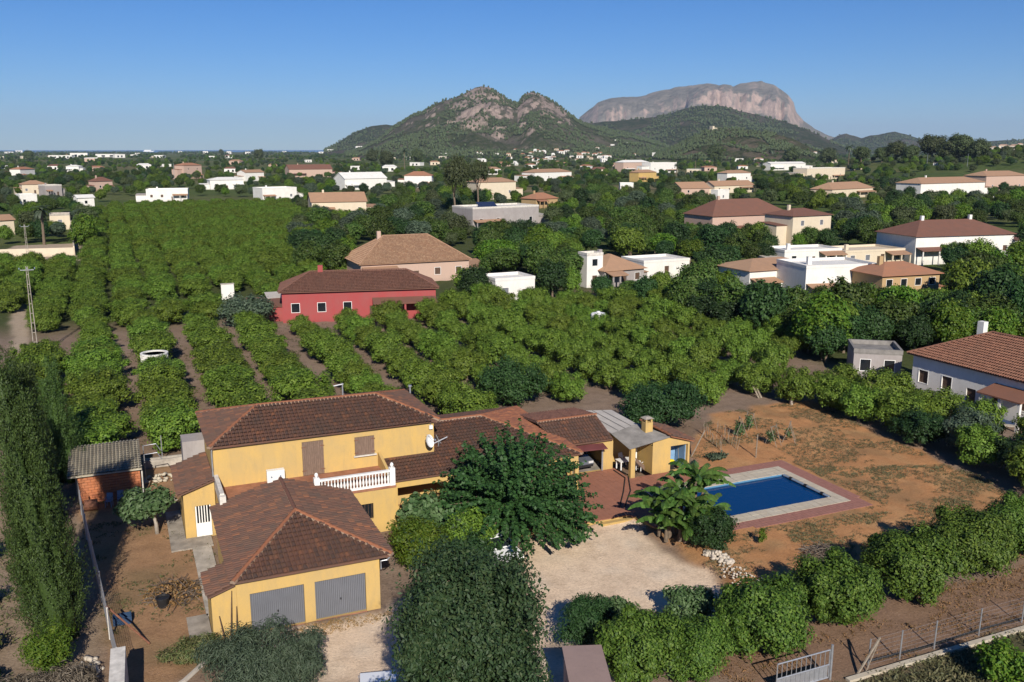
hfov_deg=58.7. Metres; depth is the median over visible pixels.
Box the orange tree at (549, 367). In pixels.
[537,358,567,391]
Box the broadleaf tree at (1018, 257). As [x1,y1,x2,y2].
[1006,251,1023,266]
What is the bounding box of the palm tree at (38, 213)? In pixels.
[30,205,49,244]
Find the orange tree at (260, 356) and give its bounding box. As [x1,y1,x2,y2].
[250,343,289,370]
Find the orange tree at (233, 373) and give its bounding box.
[200,367,265,402]
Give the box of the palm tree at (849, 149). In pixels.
[845,145,854,164]
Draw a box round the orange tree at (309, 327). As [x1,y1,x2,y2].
[297,321,321,337]
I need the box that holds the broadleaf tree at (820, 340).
[803,321,848,362]
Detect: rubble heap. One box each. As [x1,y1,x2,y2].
[69,655,104,677]
[141,472,171,484]
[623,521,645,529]
[702,549,734,563]
[719,563,763,583]
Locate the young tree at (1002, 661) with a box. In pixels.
[972,636,1023,681]
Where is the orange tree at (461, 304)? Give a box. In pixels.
[453,294,472,320]
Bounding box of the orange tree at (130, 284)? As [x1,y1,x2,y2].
[111,282,145,296]
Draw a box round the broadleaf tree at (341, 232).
[325,226,349,240]
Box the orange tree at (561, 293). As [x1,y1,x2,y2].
[555,289,573,298]
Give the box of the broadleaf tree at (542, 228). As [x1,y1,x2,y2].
[525,222,553,235]
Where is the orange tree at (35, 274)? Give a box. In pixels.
[16,270,42,285]
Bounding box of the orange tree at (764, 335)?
[746,325,771,344]
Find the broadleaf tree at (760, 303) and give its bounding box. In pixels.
[737,278,794,330]
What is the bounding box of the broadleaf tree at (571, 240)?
[559,236,580,245]
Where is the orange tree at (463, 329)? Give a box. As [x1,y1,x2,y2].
[455,324,474,343]
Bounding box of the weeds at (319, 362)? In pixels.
[119,314,730,446]
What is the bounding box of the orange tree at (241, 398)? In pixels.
[216,389,278,407]
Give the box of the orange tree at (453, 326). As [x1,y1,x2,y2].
[446,319,465,339]
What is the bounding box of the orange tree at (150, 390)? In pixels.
[131,376,197,409]
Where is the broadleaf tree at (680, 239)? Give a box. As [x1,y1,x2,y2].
[677,237,691,244]
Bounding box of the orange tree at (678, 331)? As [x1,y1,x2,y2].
[671,324,691,344]
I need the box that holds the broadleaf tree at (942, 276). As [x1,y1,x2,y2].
[939,270,948,279]
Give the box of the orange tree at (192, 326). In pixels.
[182,316,219,339]
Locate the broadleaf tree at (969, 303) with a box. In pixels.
[952,297,988,336]
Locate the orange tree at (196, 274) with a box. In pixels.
[181,272,208,291]
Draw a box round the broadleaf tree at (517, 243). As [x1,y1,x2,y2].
[513,241,528,267]
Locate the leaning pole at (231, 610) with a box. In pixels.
[231,591,231,637]
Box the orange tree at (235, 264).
[229,258,257,269]
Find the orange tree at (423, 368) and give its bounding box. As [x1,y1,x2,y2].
[399,358,446,398]
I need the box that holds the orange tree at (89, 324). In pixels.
[81,320,111,329]
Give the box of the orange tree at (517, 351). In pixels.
[502,342,532,368]
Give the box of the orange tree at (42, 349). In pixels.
[4,340,71,373]
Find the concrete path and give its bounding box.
[165,510,215,646]
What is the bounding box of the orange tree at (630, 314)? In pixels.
[619,308,636,320]
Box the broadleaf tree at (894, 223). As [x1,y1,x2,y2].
[885,219,908,227]
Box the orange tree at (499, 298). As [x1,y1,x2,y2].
[487,290,516,306]
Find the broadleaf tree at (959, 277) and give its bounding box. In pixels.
[945,256,996,289]
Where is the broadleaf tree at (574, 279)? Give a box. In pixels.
[560,266,581,290]
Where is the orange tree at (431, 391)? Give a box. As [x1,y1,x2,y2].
[421,365,464,404]
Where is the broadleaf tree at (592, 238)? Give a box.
[579,228,604,250]
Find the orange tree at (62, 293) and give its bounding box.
[37,288,68,304]
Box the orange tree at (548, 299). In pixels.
[541,293,558,311]
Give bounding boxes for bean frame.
[732,417,746,435]
[743,411,756,429]
[765,424,781,446]
[782,421,795,443]
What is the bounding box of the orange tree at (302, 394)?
[293,386,336,399]
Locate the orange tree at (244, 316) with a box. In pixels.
[232,310,265,325]
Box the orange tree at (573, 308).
[564,302,583,319]
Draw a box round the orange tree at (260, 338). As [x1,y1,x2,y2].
[248,332,287,354]
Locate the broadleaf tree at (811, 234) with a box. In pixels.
[801,226,819,243]
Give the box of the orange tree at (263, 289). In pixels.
[259,281,278,296]
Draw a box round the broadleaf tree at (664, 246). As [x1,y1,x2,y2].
[653,239,673,253]
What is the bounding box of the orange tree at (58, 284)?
[42,281,67,290]
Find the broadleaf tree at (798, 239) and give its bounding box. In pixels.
[790,232,807,244]
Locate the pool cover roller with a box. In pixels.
[783,474,829,496]
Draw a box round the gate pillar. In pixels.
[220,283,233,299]
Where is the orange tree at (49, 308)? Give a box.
[25,304,61,325]
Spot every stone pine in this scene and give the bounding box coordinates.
[23,150,33,159]
[253,148,264,157]
[366,148,378,161]
[378,149,395,164]
[410,148,423,161]
[442,153,472,204]
[467,159,490,201]
[706,144,724,160]
[782,146,800,161]
[817,147,837,162]
[852,146,871,161]
[874,146,888,161]
[885,140,906,159]
[901,144,920,159]
[916,133,947,155]
[935,140,958,156]
[945,132,975,157]
[965,138,992,158]
[1000,145,1011,151]
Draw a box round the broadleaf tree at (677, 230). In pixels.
[662,221,691,254]
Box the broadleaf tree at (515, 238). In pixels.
[508,235,524,243]
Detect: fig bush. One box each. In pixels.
[395,488,444,530]
[438,489,463,528]
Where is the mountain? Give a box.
[579,81,833,139]
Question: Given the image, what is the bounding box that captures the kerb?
[179,639,230,681]
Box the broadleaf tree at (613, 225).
[605,214,636,236]
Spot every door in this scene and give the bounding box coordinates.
[195,504,212,536]
[250,584,304,629]
[315,573,365,618]
[576,443,607,451]
[675,444,685,464]
[966,388,975,402]
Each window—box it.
[291,303,299,312]
[317,302,325,311]
[343,301,351,308]
[362,503,372,517]
[434,267,440,274]
[592,259,596,265]
[635,272,638,279]
[859,359,870,370]
[883,360,895,371]
[886,279,892,286]
[900,278,907,285]
[915,278,921,285]
[917,369,928,384]
[929,277,935,284]
[940,375,951,389]
[990,397,1002,403]
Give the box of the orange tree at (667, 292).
[660,289,672,300]
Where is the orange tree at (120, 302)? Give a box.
[110,297,148,322]
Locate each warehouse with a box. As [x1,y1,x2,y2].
[59,155,73,157]
[70,153,88,156]
[95,154,112,156]
[113,154,124,157]
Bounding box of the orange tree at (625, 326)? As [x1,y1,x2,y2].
[612,316,645,343]
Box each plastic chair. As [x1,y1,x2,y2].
[105,492,113,507]
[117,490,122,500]
[618,452,625,465]
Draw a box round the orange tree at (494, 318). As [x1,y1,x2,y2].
[483,308,510,333]
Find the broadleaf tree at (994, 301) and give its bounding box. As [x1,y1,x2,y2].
[976,291,1013,310]
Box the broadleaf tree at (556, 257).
[537,251,570,291]
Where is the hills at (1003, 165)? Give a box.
[838,155,1023,185]
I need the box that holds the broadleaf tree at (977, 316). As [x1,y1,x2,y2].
[966,308,992,335]
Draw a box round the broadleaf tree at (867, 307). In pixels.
[848,301,879,312]
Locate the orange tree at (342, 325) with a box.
[333,312,365,337]
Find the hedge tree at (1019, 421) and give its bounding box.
[1010,413,1023,443]
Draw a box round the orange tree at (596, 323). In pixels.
[585,313,610,332]
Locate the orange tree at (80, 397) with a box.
[63,390,120,413]
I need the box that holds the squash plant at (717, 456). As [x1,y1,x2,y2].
[705,450,728,461]
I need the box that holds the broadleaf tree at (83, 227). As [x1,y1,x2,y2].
[67,212,100,246]
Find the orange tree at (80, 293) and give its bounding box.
[70,287,105,297]
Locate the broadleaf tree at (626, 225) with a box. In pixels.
[618,221,646,255]
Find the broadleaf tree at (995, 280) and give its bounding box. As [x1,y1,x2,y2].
[972,262,1023,295]
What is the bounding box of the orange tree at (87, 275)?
[77,272,97,278]
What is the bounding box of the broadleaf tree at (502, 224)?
[487,219,513,232]
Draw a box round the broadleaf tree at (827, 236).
[815,228,839,245]
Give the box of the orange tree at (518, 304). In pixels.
[506,296,534,321]
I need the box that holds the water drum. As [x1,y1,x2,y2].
[84,499,97,510]
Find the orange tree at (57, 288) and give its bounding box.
[35,285,72,299]
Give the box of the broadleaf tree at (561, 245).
[554,242,572,252]
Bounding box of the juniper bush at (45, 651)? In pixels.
[12,615,78,677]
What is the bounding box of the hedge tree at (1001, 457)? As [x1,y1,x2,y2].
[992,432,1023,472]
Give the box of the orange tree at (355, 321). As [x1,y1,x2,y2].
[342,313,374,341]
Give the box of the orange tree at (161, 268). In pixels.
[145,265,170,273]
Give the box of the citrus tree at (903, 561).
[859,521,967,606]
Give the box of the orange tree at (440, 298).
[437,290,448,303]
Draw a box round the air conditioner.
[266,468,284,482]
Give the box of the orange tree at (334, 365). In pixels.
[325,349,364,383]
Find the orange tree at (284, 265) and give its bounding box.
[274,263,300,276]
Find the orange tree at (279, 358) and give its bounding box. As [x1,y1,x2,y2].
[257,348,306,379]
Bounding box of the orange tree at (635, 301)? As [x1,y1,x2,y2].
[624,293,642,310]
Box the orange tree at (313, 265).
[301,261,326,271]
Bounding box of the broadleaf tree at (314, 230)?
[300,228,321,233]
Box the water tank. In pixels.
[591,311,604,331]
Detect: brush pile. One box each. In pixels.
[137,573,202,612]
[797,540,856,560]
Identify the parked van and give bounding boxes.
[358,670,397,681]
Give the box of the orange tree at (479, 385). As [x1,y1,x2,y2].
[475,365,496,391]
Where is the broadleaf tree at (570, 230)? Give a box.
[557,226,577,237]
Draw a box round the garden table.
[615,457,635,469]
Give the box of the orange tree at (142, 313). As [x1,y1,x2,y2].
[130,308,161,325]
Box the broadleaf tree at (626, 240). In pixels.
[610,226,646,255]
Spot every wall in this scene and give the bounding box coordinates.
[0,247,74,256]
[109,646,128,681]
[562,645,611,681]
[845,625,1023,681]
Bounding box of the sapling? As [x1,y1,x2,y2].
[758,528,766,541]
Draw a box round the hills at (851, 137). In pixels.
[833,132,1021,152]
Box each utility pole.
[18,266,36,342]
[21,225,28,252]
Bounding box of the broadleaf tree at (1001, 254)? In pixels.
[986,249,1013,264]
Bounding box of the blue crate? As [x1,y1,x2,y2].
[113,611,131,626]
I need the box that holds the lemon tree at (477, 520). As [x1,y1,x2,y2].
[442,506,498,548]
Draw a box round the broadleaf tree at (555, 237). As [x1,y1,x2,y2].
[545,231,565,249]
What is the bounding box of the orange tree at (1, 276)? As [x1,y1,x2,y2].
[0,271,3,282]
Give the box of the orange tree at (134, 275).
[111,271,146,285]
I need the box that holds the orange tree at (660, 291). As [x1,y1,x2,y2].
[647,286,665,297]
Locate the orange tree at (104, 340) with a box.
[69,335,120,353]
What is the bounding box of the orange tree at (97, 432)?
[69,416,120,445]
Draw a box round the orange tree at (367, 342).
[363,334,374,355]
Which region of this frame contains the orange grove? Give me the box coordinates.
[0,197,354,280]
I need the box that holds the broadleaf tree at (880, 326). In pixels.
[856,309,898,339]
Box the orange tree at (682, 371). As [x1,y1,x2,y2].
[670,362,707,384]
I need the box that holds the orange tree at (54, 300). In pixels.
[34,294,68,313]
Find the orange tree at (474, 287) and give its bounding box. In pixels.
[469,282,491,298]
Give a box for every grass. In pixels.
[0,527,79,680]
[75,472,215,667]
[283,609,395,634]
[718,565,1023,681]
[837,627,1023,681]
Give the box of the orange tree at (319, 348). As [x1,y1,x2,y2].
[313,334,343,361]
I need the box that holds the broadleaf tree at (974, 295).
[945,290,987,302]
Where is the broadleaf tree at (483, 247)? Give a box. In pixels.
[472,239,502,269]
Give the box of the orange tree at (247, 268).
[240,263,264,279]
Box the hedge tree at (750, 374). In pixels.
[732,360,777,393]
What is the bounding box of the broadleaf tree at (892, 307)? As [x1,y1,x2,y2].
[873,294,919,341]
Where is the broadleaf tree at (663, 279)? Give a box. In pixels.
[650,270,673,292]
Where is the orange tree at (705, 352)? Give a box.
[686,338,721,371]
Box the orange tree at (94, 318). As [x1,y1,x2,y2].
[79,312,111,329]
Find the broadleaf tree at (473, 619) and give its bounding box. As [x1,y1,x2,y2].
[373,515,552,681]
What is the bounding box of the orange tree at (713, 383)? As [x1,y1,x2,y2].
[686,369,728,404]
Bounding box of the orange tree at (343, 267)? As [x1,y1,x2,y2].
[328,262,346,270]
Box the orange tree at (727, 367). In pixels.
[711,357,743,385]
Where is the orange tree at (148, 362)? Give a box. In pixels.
[135,356,186,382]
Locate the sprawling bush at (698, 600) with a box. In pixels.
[662,584,721,618]
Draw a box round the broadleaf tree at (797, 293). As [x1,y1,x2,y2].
[784,284,813,306]
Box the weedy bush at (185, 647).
[155,632,222,665]
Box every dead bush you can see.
[0,669,55,681]
[43,658,97,681]
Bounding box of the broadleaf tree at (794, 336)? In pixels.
[790,317,811,352]
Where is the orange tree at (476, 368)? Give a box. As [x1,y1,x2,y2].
[469,362,496,387]
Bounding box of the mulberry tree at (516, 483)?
[432,418,604,553]
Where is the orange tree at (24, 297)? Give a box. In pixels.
[7,288,30,305]
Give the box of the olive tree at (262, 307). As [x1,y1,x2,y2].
[215,291,276,326]
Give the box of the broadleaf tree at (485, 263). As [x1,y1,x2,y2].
[479,253,498,272]
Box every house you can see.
[0,214,15,233]
[9,166,36,174]
[13,180,46,193]
[15,193,36,203]
[38,183,64,195]
[47,164,61,169]
[49,212,70,228]
[66,165,85,171]
[72,194,94,205]
[87,175,113,191]
[136,163,150,168]
[136,187,188,201]
[170,389,440,538]
[172,162,203,178]
[199,177,243,189]
[224,167,236,172]
[229,159,242,164]
[234,168,264,180]
[246,265,439,322]
[253,185,302,199]
[284,163,340,176]
[307,190,375,210]
[333,171,394,189]
[344,231,489,280]
[382,165,396,170]
[397,171,432,185]
[410,162,423,165]
[429,161,439,164]
[452,203,548,227]
[466,177,522,199]
[487,271,534,299]
[488,167,500,174]
[514,168,573,180]
[521,191,560,208]
[577,249,648,288]
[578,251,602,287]
[591,167,605,170]
[615,159,647,171]
[619,182,633,188]
[621,254,689,278]
[629,168,658,181]
[637,162,677,172]
[674,182,709,194]
[682,196,782,227]
[687,169,700,171]
[700,166,716,170]
[705,179,755,192]
[711,189,729,198]
[715,257,789,284]
[717,170,753,181]
[737,165,747,168]
[756,243,847,257]
[762,161,812,169]
[762,205,834,245]
[776,256,874,293]
[785,167,844,179]
[810,180,874,196]
[834,244,911,262]
[847,339,902,377]
[850,256,943,290]
[874,215,1018,265]
[895,175,993,196]
[907,321,1023,432]
[964,169,1023,186]
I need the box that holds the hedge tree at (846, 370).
[811,362,860,385]
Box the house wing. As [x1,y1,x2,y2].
[384,405,583,517]
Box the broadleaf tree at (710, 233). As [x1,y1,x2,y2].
[695,223,731,246]
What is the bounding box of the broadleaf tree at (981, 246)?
[962,237,997,253]
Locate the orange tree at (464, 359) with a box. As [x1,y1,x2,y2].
[445,344,490,379]
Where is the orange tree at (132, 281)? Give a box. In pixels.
[111,278,146,295]
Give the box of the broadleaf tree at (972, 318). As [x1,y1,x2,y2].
[964,305,982,336]
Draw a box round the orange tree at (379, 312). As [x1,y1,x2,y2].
[369,297,406,326]
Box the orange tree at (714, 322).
[699,318,726,331]
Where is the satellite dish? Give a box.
[425,434,435,447]
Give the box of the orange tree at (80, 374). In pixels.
[64,364,121,393]
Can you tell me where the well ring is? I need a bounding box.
[140,350,168,362]
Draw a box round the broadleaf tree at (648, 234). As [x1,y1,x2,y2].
[642,229,653,251]
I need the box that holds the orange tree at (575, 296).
[566,288,590,306]
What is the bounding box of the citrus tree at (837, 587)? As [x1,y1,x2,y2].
[788,545,886,626]
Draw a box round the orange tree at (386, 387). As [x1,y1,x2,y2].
[374,383,401,390]
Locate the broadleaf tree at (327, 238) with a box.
[308,231,341,259]
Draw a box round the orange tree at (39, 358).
[15,352,61,371]
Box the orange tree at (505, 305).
[500,299,514,312]
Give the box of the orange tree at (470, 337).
[462,321,492,349]
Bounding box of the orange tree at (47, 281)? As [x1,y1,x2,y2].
[33,275,71,291]
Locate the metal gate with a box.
[776,644,833,681]
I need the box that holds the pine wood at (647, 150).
[323,84,1023,159]
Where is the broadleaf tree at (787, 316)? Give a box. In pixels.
[778,307,797,335]
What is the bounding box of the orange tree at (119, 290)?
[112,284,142,294]
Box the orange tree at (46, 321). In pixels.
[23,310,61,332]
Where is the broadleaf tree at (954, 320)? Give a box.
[926,296,974,341]
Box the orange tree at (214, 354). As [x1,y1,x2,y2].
[201,344,242,365]
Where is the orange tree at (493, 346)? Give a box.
[476,331,518,363]
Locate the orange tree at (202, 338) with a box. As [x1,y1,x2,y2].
[189,325,234,351]
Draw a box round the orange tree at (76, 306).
[65,302,104,317]
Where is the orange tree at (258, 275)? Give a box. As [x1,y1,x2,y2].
[251,274,272,289]
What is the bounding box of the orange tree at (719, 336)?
[694,325,737,358]
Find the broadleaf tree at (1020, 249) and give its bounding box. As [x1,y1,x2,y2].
[1006,246,1023,253]
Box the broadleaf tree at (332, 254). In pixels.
[320,239,351,269]
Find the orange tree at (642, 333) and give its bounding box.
[630,324,658,348]
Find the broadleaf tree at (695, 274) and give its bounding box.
[669,261,717,295]
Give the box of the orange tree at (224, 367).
[202,362,256,382]
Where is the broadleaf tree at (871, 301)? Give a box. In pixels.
[837,292,877,306]
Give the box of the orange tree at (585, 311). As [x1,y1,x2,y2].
[570,305,597,326]
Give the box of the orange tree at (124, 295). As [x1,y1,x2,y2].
[110,290,140,306]
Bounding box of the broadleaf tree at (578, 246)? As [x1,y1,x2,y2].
[568,241,584,250]
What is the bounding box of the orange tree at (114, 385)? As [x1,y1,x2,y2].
[62,366,133,403]
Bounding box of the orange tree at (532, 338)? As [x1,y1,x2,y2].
[523,323,555,355]
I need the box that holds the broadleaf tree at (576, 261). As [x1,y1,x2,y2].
[559,249,583,272]
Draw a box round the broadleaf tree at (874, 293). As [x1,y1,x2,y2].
[869,288,886,303]
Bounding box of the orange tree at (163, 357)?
[131,353,182,374]
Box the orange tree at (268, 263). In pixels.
[262,257,286,273]
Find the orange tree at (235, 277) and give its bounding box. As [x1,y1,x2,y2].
[218,270,242,290]
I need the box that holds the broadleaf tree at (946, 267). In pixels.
[940,262,952,275]
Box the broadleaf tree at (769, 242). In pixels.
[757,239,778,245]
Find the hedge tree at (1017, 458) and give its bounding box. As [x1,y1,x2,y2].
[1005,443,1023,489]
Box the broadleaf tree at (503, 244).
[487,239,520,271]
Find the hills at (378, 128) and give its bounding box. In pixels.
[325,125,392,154]
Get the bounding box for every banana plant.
[627,486,708,541]
[653,489,728,542]
[657,458,735,530]
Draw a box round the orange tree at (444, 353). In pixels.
[438,343,459,369]
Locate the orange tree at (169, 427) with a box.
[137,398,201,453]
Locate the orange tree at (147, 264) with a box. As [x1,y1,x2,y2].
[141,259,167,274]
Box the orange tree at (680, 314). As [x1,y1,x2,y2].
[664,302,696,327]
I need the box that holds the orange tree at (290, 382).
[267,365,334,400]
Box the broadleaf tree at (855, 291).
[821,275,872,307]
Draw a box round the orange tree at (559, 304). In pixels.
[549,296,573,315]
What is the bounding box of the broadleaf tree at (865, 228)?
[854,215,883,243]
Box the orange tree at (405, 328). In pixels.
[396,319,422,344]
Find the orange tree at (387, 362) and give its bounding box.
[382,348,408,367]
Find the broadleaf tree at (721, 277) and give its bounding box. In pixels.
[715,269,741,285]
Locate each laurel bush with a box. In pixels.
[446,529,498,565]
[598,595,638,622]
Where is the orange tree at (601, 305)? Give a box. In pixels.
[593,298,608,317]
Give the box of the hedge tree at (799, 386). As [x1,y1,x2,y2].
[773,364,818,403]
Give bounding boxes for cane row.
[702,421,739,449]
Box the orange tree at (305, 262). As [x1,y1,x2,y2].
[296,258,314,272]
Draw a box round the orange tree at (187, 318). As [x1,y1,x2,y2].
[181,312,208,329]
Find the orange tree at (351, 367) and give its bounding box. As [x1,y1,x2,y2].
[335,358,374,392]
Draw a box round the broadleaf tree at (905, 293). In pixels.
[873,283,923,337]
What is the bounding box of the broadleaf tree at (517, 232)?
[501,226,527,240]
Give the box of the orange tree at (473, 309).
[466,298,486,322]
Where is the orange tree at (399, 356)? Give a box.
[386,344,416,380]
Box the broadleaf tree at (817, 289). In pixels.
[808,284,828,293]
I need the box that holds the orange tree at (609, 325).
[603,315,620,335]
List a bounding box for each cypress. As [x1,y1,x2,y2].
[0,340,46,451]
[0,352,96,638]
[0,355,87,610]
[0,453,62,517]
[35,356,86,483]
[38,406,66,485]
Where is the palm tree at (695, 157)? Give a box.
[693,154,698,168]
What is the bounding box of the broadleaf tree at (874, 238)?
[871,232,876,243]
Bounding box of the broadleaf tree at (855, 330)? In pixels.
[841,308,874,352]
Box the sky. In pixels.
[0,0,1023,149]
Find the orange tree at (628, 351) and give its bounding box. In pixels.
[617,340,641,369]
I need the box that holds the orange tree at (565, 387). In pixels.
[550,370,589,402]
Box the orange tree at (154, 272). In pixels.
[150,270,168,274]
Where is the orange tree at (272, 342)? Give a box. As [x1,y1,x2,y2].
[251,336,280,355]
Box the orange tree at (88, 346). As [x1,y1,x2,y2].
[75,341,120,365]
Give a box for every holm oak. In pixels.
[474,353,553,405]
[617,377,710,424]
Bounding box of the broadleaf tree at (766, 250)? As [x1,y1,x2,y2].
[757,242,776,255]
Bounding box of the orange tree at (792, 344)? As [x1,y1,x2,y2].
[770,335,800,358]
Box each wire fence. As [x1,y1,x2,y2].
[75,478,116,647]
[867,598,1023,665]
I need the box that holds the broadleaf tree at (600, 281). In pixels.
[590,274,613,294]
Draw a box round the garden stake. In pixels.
[755,434,757,457]
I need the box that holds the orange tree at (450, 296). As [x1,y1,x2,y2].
[440,287,469,311]
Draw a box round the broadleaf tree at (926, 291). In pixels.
[918,287,948,303]
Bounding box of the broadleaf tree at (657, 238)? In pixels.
[648,232,677,252]
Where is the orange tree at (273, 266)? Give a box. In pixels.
[268,262,289,273]
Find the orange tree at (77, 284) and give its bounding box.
[69,278,105,293]
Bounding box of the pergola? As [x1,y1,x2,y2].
[264,291,281,298]
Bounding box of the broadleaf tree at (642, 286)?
[629,275,657,297]
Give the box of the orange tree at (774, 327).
[763,313,787,339]
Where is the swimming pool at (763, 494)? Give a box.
[641,460,872,533]
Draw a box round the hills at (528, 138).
[347,86,661,157]
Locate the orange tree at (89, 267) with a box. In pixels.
[73,264,107,279]
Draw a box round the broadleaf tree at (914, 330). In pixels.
[894,315,935,349]
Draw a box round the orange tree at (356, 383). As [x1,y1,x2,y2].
[348,367,383,393]
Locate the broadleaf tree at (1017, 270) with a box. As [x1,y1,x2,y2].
[1009,264,1023,275]
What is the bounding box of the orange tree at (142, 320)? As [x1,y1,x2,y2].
[131,314,161,326]
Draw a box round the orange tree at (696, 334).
[686,329,703,343]
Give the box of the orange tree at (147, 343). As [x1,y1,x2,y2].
[128,331,172,363]
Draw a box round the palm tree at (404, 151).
[399,148,408,168]
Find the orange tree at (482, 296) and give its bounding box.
[474,283,504,307]
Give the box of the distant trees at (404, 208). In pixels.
[0,140,1023,243]
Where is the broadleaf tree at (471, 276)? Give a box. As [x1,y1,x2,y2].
[457,263,492,296]
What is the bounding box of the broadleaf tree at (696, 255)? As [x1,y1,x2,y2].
[692,251,703,261]
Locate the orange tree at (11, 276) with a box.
[2,272,33,282]
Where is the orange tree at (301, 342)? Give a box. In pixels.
[298,327,330,351]
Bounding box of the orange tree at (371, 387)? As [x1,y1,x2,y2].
[359,381,394,392]
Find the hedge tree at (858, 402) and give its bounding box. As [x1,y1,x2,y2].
[838,381,884,421]
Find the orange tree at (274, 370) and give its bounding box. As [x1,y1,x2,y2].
[261,362,302,381]
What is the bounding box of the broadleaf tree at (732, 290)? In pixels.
[710,276,749,314]
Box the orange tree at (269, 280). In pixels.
[254,276,282,296]
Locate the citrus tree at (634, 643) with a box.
[593,601,687,681]
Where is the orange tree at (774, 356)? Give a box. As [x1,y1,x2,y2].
[752,338,791,374]
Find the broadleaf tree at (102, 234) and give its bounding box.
[97,231,109,238]
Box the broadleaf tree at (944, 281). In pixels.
[939,278,950,287]
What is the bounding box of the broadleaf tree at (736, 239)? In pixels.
[722,232,751,255]
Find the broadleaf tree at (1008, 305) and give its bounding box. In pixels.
[995,296,1023,316]
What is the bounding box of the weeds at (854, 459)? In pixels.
[679,403,1005,575]
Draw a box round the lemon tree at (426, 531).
[386,515,453,571]
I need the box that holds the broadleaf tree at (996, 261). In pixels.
[982,255,1014,269]
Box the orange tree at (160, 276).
[147,272,176,284]
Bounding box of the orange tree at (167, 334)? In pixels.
[130,327,177,352]
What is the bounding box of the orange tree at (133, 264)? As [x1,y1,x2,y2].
[109,261,141,272]
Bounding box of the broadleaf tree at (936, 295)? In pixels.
[923,289,966,302]
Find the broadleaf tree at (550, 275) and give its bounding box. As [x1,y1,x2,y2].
[535,259,569,296]
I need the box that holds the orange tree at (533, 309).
[523,299,552,325]
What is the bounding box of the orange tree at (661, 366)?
[645,350,695,384]
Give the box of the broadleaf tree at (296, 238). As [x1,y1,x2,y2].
[286,229,313,247]
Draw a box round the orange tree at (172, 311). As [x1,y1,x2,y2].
[150,297,189,323]
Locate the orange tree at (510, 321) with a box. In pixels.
[500,309,527,342]
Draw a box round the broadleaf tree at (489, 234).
[475,225,503,243]
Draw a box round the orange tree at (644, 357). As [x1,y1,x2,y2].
[631,347,661,374]
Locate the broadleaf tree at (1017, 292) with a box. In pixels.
[1002,275,1023,314]
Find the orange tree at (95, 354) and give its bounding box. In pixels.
[59,344,131,375]
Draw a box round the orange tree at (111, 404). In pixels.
[69,397,117,415]
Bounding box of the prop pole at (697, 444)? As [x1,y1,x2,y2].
[691,430,704,456]
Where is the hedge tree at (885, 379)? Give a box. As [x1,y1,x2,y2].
[856,366,916,408]
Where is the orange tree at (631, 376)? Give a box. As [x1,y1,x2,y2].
[618,367,651,395]
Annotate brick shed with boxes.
[66,439,143,503]
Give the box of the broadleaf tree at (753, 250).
[744,243,762,258]
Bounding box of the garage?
[200,477,393,639]
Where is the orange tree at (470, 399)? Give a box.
[446,386,498,413]
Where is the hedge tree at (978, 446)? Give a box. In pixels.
[954,422,1009,467]
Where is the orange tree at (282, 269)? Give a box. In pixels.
[275,264,301,276]
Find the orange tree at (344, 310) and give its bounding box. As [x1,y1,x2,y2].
[332,307,360,328]
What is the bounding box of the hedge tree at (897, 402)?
[870,387,928,431]
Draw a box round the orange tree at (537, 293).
[522,286,550,303]
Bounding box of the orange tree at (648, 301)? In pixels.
[640,292,660,309]
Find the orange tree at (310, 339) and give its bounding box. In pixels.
[303,329,337,360]
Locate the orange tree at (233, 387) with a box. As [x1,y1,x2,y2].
[206,375,270,407]
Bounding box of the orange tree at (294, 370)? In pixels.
[278,367,312,394]
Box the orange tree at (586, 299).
[577,291,599,309]
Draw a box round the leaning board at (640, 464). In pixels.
[635,458,644,469]
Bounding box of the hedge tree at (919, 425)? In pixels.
[887,405,952,444]
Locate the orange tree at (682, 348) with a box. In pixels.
[668,334,694,362]
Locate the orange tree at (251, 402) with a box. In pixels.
[236,398,262,404]
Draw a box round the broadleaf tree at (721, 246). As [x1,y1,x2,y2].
[708,242,736,257]
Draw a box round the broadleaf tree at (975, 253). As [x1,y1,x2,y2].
[959,249,995,260]
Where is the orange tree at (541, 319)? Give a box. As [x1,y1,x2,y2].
[531,310,563,329]
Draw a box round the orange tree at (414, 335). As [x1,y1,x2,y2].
[410,324,434,347]
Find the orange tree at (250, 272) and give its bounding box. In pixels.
[243,269,264,284]
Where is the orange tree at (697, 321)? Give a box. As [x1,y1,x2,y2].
[691,312,710,331]
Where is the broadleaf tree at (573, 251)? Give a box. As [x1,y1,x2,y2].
[558,247,578,254]
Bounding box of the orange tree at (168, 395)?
[146,390,199,409]
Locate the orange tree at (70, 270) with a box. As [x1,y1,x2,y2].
[47,266,74,274]
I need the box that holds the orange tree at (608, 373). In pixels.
[592,357,625,388]
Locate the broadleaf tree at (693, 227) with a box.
[682,222,698,229]
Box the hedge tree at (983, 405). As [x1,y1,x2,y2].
[954,395,1008,435]
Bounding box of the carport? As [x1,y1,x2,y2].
[520,407,612,474]
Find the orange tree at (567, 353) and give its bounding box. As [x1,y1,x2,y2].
[555,334,587,371]
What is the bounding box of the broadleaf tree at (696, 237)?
[692,234,707,249]
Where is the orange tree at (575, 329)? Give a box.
[566,319,592,339]
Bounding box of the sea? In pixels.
[0,150,323,151]
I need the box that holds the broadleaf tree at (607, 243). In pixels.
[605,236,616,255]
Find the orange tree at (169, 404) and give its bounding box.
[136,396,189,438]
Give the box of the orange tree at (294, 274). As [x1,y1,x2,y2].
[288,272,302,278]
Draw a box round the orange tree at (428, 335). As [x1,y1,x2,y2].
[416,327,449,358]
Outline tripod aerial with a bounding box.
[434,435,447,445]
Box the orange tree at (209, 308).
[189,300,222,320]
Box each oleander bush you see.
[191,612,327,681]
[550,591,615,648]
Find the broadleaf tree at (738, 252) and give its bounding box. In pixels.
[721,243,741,260]
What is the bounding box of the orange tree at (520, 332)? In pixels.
[511,324,536,345]

